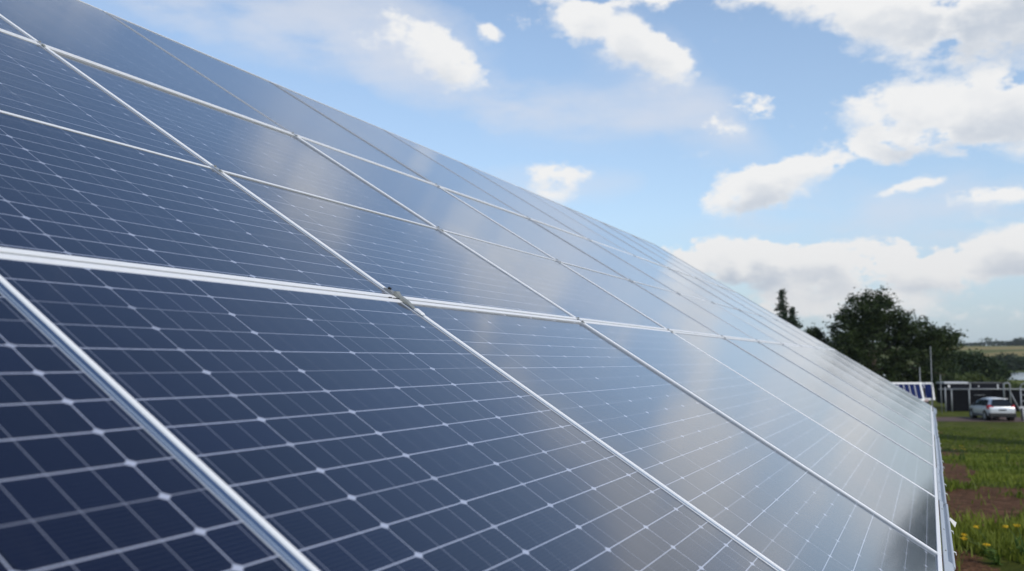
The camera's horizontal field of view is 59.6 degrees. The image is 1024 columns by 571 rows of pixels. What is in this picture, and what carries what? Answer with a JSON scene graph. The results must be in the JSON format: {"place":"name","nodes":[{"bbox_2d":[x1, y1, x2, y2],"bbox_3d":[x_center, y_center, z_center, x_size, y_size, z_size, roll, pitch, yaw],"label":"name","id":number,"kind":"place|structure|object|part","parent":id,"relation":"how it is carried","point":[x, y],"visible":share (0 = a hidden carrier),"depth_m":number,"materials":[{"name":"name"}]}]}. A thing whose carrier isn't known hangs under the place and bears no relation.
{"place":"outdoors","nodes":[
{"label":"outdoors","id":0,"kind":"place"},
{"bbox_2d":[80,0,1023,345],"label":"sky","id":1,"kind":"structure","parent":0,"point":[818,151],"materials":[{"name":"blue"}]},
{"bbox_2d":[835,345,1023,570],"bbox_3d":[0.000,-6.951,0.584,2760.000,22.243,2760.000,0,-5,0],"label":"ground","id":2,"kind":"structure","parent":0,"point":[964,499],"depth_m":12.84,"materials":[{"name":"green plant"}]},
{"bbox_2d":[0,16,780,570],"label":"mounting rack","id":3,"kind":"object","parent":2,"relation":"on","point":[280,548],"visible":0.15,"depth_m":0.85,"materials":[{"name":"metal"}]},
{"bbox_2d":[0,17,37,42],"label":"solar panel","id":4,"kind":"object","parent":3,"relation":"on","point":[6,26],"visible":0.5,"depth_m":2.25,"materials":[{"name":"blue glass"}]},
{"bbox_2d":[0,0,290,132],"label":"solar panel","id":5,"kind":"object","parent":3,"relation":"on","point":[85,31],"visible":0.81,"depth_m":2.90,"materials":[{"name":"blue glass"}]},
{"bbox_2d":[0,292,296,570],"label":"solar panel","id":6,"kind":"object","parent":3,"relation":"attached to","point":[95,475],"visible":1,"depth_m":0.72,"materials":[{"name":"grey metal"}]},
{"bbox_2d":[0,30,395,298],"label":"solar panel","id":7,"kind":"object","parent":3,"relation":"attached to","point":[91,172],"visible":0.91,"depth_m":1.54,"materials":[{"name":"blue glass"}]},
{"bbox_2d":[104,11,433,183],"bbox_3d":[-1.012,-0.773,3.862,1.151,0.036,1.012,33,10,24],"label":"solar panel","id":8,"kind":"object","parent":3,"relation":"on","point":[281,107],"visible":0.83,"depth_m":3.79,"materials":[{"name":"blue glass"}]},
{"bbox_2d":[42,46,576,319],"bbox_3d":[-0.507,-0.240,2.466,1.263,0.037,0.992,33,10,24],"label":"solar panel","id":9,"kind":"object","parent":3,"relation":"attached to","point":[377,236],"visible":0.9,"depth_m":2.35,"materials":[{"name":"blue glass"}]},
{"bbox_2d":[0,253,778,570],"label":"solar panel","id":10,"kind":"object","parent":3,"relation":"attached to","point":[315,430],"visible":1,"depth_m":1.09,"materials":[{"name":"blue glass"}]},
{"bbox_2d":[272,82,525,216],"bbox_3d":[-0.581,-0.696,4.787,1.152,0.037,1.020,33,10,24],"label":"solar panel","id":11,"kind":"object","parent":3,"relation":"on","point":[411,158],"visible":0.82,"depth_m":4.74,"materials":[{"name":"blue glass"}]},
{"bbox_2d":[383,287,424,314],"bbox_3d":[-0.214,0.027,1.741,0.100,0.011,0.055,33,10,24],"label":"panel clamp","id":12,"kind":"object","parent":3,"relation":"attached to","point":[397,294],"visible":1,"depth_m":1.75,"materials":[{"name":"metal"}]},
{"bbox_2d":[295,135,667,329],"bbox_3d":[-0.082,-0.164,3.378,1.263,0.036,1.012,33,10,24],"label":"solar panel","id":13,"kind":"object","parent":3,"relation":"attached to","point":[549,278],"visible":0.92,"depth_m":3.29,"materials":[{"name":"blue glass"}]},
{"bbox_2d":[383,129,586,238],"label":"solar panel","id":14,"kind":"object","parent":3,"relation":"on","point":[496,191],"visible":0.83,"depth_m":5.67,"materials":[{"name":"blue glass"}]},
{"bbox_2d":[459,161,631,254],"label":"solar panel","id":15,"kind":"object","parent":3,"relation":"on","point":[554,213],"visible":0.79,"depth_m":6.58,"materials":[{"name":"blue glass"}]},
{"bbox_2d":[438,186,720,336],"bbox_3d":[0.349,-0.086,4.302,1.263,0.037,1.020,33,10,24],"label":"solar panel","id":16,"kind":"object","parent":3,"relation":"attached to","point":[654,308],"visible":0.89,"depth_m":4.25,"materials":[{"name":"blue glass"}]},
{"bbox_2d":[518,186,665,266],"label":"solar panel","id":17,"kind":"object","parent":3,"relation":"on","point":[620,243],"visible":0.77,"depth_m":7.51,"materials":[{"name":"blue glass"}]},
{"bbox_2d":[565,206,693,276],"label":"solar panel","id":18,"kind":"object","parent":3,"relation":"on","point":[639,247],"visible":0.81,"depth_m":8.43,"materials":[{"name":"blue glass"}]},
{"bbox_2d":[531,219,755,340],"bbox_3d":[0.775,-0.009,5.216,1.263,0.037,0.988,33,10,24],"label":"solar panel","id":19,"kind":"object","parent":3,"relation":"attached to","point":[691,309],"visible":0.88,"depth_m":5.18,"materials":[{"name":"blue glass"}]},
{"bbox_2d":[600,221,715,284],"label":"solar panel","id":20,"kind":"object","parent":3,"relation":"on","point":[662,255],"visible":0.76,"depth_m":9.34,"materials":[{"name":"blue glass"}]},
{"bbox_2d":[402,301,942,570],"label":"solar panel","id":21,"kind":"object","parent":3,"relation":"attached to","point":[775,507],"visible":0.9,"depth_m":1.91,"materials":[{"name":"blue glass"}]},
{"bbox_2d":[631,234,733,290],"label":"solar panel","id":22,"kind":"object","parent":3,"relation":"on","point":[692,268],"visible":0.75,"depth_m":10.28,"materials":[{"name":"blue glass"}]},
{"bbox_2d":[590,240,779,342],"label":"solar panel","id":23,"kind":"object","parent":3,"relation":"attached to","point":[699,300],"visible":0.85,"depth_m":6.08,"materials":[{"name":"blue glass"}]},
{"bbox_2d":[636,256,798,345],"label":"solar panel","id":24,"kind":"object","parent":3,"relation":"attached to","point":[731,309],"visible":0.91,"depth_m":7.02,"materials":[{"name":"blue glass"}]},
{"bbox_2d":[671,269,812,346],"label":"solar panel","id":25,"kind":"object","parent":3,"relation":"attached to","point":[754,315],"visible":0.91,"depth_m":7.93,"materials":[{"name":"blue glass"}]},
{"bbox_2d":[697,278,824,348],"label":"solar panel","id":26,"kind":"object","parent":3,"relation":"attached to","point":[767,316],"visible":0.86,"depth_m":8.84,"materials":[{"name":"blue glass"}]},
{"bbox_2d":[582,321,941,555],"bbox_3d":[0.837,0.440,2.898,1.124,0.038,1.012,33,10,24],"label":"solar panel","id":27,"kind":"object","parent":3,"relation":"attached to","point":[903,504],"visible":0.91,"depth_m":2.78,"materials":[{"name":"blue glass"}]},
{"bbox_2d":[720,286,834,349],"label":"solar panel","id":28,"kind":"object","parent":3,"relation":"attached to","point":[788,324],"visible":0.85,"depth_m":9.78,"materials":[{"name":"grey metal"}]},
{"bbox_2d":[672,331,937,497],"bbox_3d":[1.268,0.517,3.823,1.124,0.036,1.020,33,10,24],"label":"solar panel","id":29,"kind":"object","parent":3,"relation":"attached to","point":[913,468],"visible":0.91,"depth_m":3.75,"materials":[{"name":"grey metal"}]},
{"bbox_2d":[725,337,935,466],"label":"solar panel","id":30,"kind":"object","parent":3,"relation":"attached to","point":[907,440],"visible":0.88,"depth_m":4.69,"materials":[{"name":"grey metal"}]},
{"bbox_2d":[758,341,934,447],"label":"solar panel","id":31,"kind":"object","parent":3,"relation":"attached to","point":[878,407],"visible":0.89,"depth_m":5.62,"materials":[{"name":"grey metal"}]},
{"bbox_2d":[784,344,933,433],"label":"solar panel","id":32,"kind":"object","parent":3,"relation":"attached to","point":[869,391],"visible":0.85,"depth_m":6.51,"materials":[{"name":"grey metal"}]},
{"bbox_2d":[801,346,932,423],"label":"solar panel","id":33,"kind":"object","parent":3,"relation":"attached to","point":[874,386],"visible":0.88,"depth_m":7.44,"materials":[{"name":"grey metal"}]},
{"bbox_2d":[816,348,932,416],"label":"solar panel","id":34,"kind":"object","parent":3,"relation":"attached to","point":[879,382],"visible":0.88,"depth_m":8.35,"materials":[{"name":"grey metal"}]},
{"bbox_2d":[828,349,931,410],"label":"solar panel","id":35,"kind":"object","parent":3,"relation":"attached to","point":[885,381],"visible":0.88,"depth_m":9.29,"materials":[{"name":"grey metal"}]},
{"bbox_2d":[933,425,938,436],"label":"edge trim","id":36,"kind":"structure","parent":3,"relation":"attached to","point":[936,431],"depth_m":6.30,"materials":[{"name":"metal"}]},
{"bbox_2d":[934,435,941,451],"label":"edge trim","id":37,"kind":"structure","parent":3,"relation":"attached to","point":[937,444],"depth_m":5.34,"materials":[{"name":"metal"}]},
{"bbox_2d":[935,449,943,471],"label":"edge trim","id":38,"kind":"structure","parent":3,"relation":"attached to","point":[939,465],"depth_m":4.43,"materials":[{"name":"metal"}]},
{"bbox_2d":[936,468,947,505],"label":"edge trim","id":39,"kind":"structure","parent":3,"relation":"attached to","point":[941,489],"depth_m":3.48,"materials":[{"name":"metal"}]},
{"bbox_2d":[939,500,956,570],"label":"edge trim","id":40,"kind":"structure","parent":3,"relation":"attached to","point":[948,551],"depth_m":2.54,"materials":[{"name":"metal"}]},
{"bbox_2d":[943,558,953,570],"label":"edge trim","id":41,"kind":"structure","parent":3,"relation":"attached to","point":[948,566],"depth_m":2.14,"materials":[{"name":"metal"}]},
{"bbox_2d":[774,288,803,328],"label":"conifer tree","id":42,"kind":"object","parent":2,"relation":"on","point":[782,308],"visible":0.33,"depth_m":94.92,"materials":[{"name":"green plant"}]},
{"bbox_2d":[803,323,832,346],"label":"tree","id":43,"kind":"object","parent":2,"relation":"on","point":[816,332],"visible":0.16,"depth_m":85.34,"materials":[{"name":"green plant"}]},
{"bbox_2d":[822,285,967,401],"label":"broadleaf tree","id":44,"kind":"object","parent":2,"relation":"on","point":[857,336],"visible":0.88,"depth_m":80.98,"materials":[{"name":"green plant"}]},
{"bbox_2d":[820,337,1019,345],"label":"wood","id":45,"kind":"object","parent":2,"relation":"on","point":[998,343],"visible":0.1,"depth_m":897.41,"materials":[{"name":"green plant"}]},
{"bbox_2d":[921,382,934,405],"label":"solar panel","id":46,"kind":"object","parent":2,"relation":"on","point":[927,387],"visible":0.43,"depth_m":65.84,"materials":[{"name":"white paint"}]},
{"bbox_2d":[930,346,932,410],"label":"pole","id":47,"kind":"object","parent":2,"relation":"on","point":[931,379],"visible":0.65,"depth_m":65.64,"materials":[{"name":"metal"}]},
{"bbox_2d":[940,375,941,413],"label":"pole","id":48,"kind":"object","parent":2,"relation":"on","point":[941,394],"visible":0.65,"depth_m":69.49,"materials":[{"name":"metal"}]},
{"bbox_2d":[925,361,972,378],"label":"waterside tree","id":49,"kind":"object","parent":2,"relation":"on","point":[957,369],"visible":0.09,"depth_m":123.95,"materials":[{"name":"green plant"}]},
{"bbox_2d":[933,372,972,398],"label":"hedge shrub","id":50,"kind":"object","parent":2,"relation":"on","point":[959,379],"visible":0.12,"depth_m":96.48,"materials":[{"name":"green plant"}]},
{"bbox_2d":[936,382,972,402],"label":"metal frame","id":51,"kind":"object","parent":2,"relation":"on","point":[955,385],"visible":0.4,"depth_m":75.47,"materials":[{"name":"grey paint"}]},
{"bbox_2d":[927,349,986,376],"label":"waterside tree","id":52,"kind":"object","parent":2,"relation":"on","point":[966,365],"visible":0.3,"depth_m":128.88,"materials":[{"name":"green plant"}]},
{"bbox_2d":[951,370,994,381],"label":"hedge shrub","id":53,"kind":"object","parent":2,"relation":"on","point":[976,378],"visible":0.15,"depth_m":98.59,"materials":[{"name":"green plant"}]},
{"bbox_2d":[938,387,1023,411],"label":"dark fence","id":54,"kind":"object","parent":2,"relation":"on","point":[960,399],"visible":0.8,"depth_m":72.50,"materials":[{"name":"metal"}]},
{"bbox_2d":[961,525,1002,564],"bbox_3d":[3.716,2.070,7.062,0.344,0.345,0.132,0,-5,0],"label":"yellow flower plant","id":55,"kind":"object","parent":2,"relation":"on","point":[994,558],"visible":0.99,"depth_m":7.04,"materials":[{"name":"green plant"}]},
{"bbox_2d":[968,382,1003,387],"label":"flat roofed trailer","id":56,"kind":"object","parent":2,"relation":"on","point":[987,384],"visible":0.33,"depth_m":75.64,"materials":[{"name":"paint"}]},
{"bbox_2d":[966,348,1017,381],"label":"waterside tree","id":57,"kind":"object","parent":2,"relation":"on","point":[994,367],"visible":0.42,"depth_m":129.42,"materials":[{"name":"green plant"}]},
{"bbox_2d":[986,351,1023,370],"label":"bank tree","id":58,"kind":"object","parent":2,"relation":"on","point":[1014,362],"visible":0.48,"depth_m":341.04,"materials":[{"name":"green plant"}]},
{"bbox_2d":[1003,382,1010,402],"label":"galvanised hoop","id":59,"kind":"object","parent":2,"relation":"on","point":[1009,390],"visible":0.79,"depth_m":71.81,"materials":[{"name":"metal"}]},
{"bbox_2d":[991,375,1023,387],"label":"hedge shrub","id":60,"kind":"object","parent":2,"relation":"on","point":[1012,384],"visible":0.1,"depth_m":97.87,"materials":[{"name":"green plant"}]},
{"bbox_2d":[1002,524,1023,556],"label":"yellow flower plant","id":61,"kind":"object","parent":2,"relation":"on","point":[1021,548],"visible":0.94,"depth_m":7.21,"materials":[{"name":"green plant"}]},
{"bbox_2d":[1006,337,1023,345],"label":"hilltop tree","id":62,"kind":"object","parent":2,"relation":"on","point":[1016,341],"visible":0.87,"depth_m":875.73,"materials":[{"name":"green plant"}]},
{"bbox_2d":[884,372,1023,379],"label":"water","id":63,"kind":"structure","parent":0,"point":[1019,376],"depth_m":228.94,"materials":[{"name":"grey liquid"}]},
{"bbox_2d":[934,427,1023,570],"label":"grass","id":64,"kind":"structure","parent":0,"point":[985,463],"depth_m":12.03,"materials":[{"name":"green plant"}]},
{"bbox_2d":[936,417,1023,421],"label":"path","id":65,"kind":"structure","parent":0,"point":[1000,419],"depth_m":62.38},
{"bbox_2d":[891,382,924,400],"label":"solar panel","id":66,"kind":"object","parent":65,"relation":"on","point":[915,389],"visible":0.34,"depth_m":63.99,"materials":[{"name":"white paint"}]},
{"bbox_2d":[969,397,1016,420],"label":"parked car","id":67,"kind":"object","parent":65,"relation":"on","point":[987,408],"visible":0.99,"depth_m":60.94,"materials":[{"name":"silver metal"}]},
{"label":"front side window","id":68,"kind":"part","parent":67,"relation":"part of","materials":[{"name":"black glass"}]},
{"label":"rear window","id":69,"kind":"part","parent":67,"relation":"part of","materials":[{"name":"black glass"}]},
{"bbox_2d":[1018,383,1023,420],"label":"ladder rack","id":70,"kind":"object","parent":65,"relation":"on","point":[1022,409],"visible":0.97,"depth_m":61.17,"materials":[{"name":"metal"}]}
]}

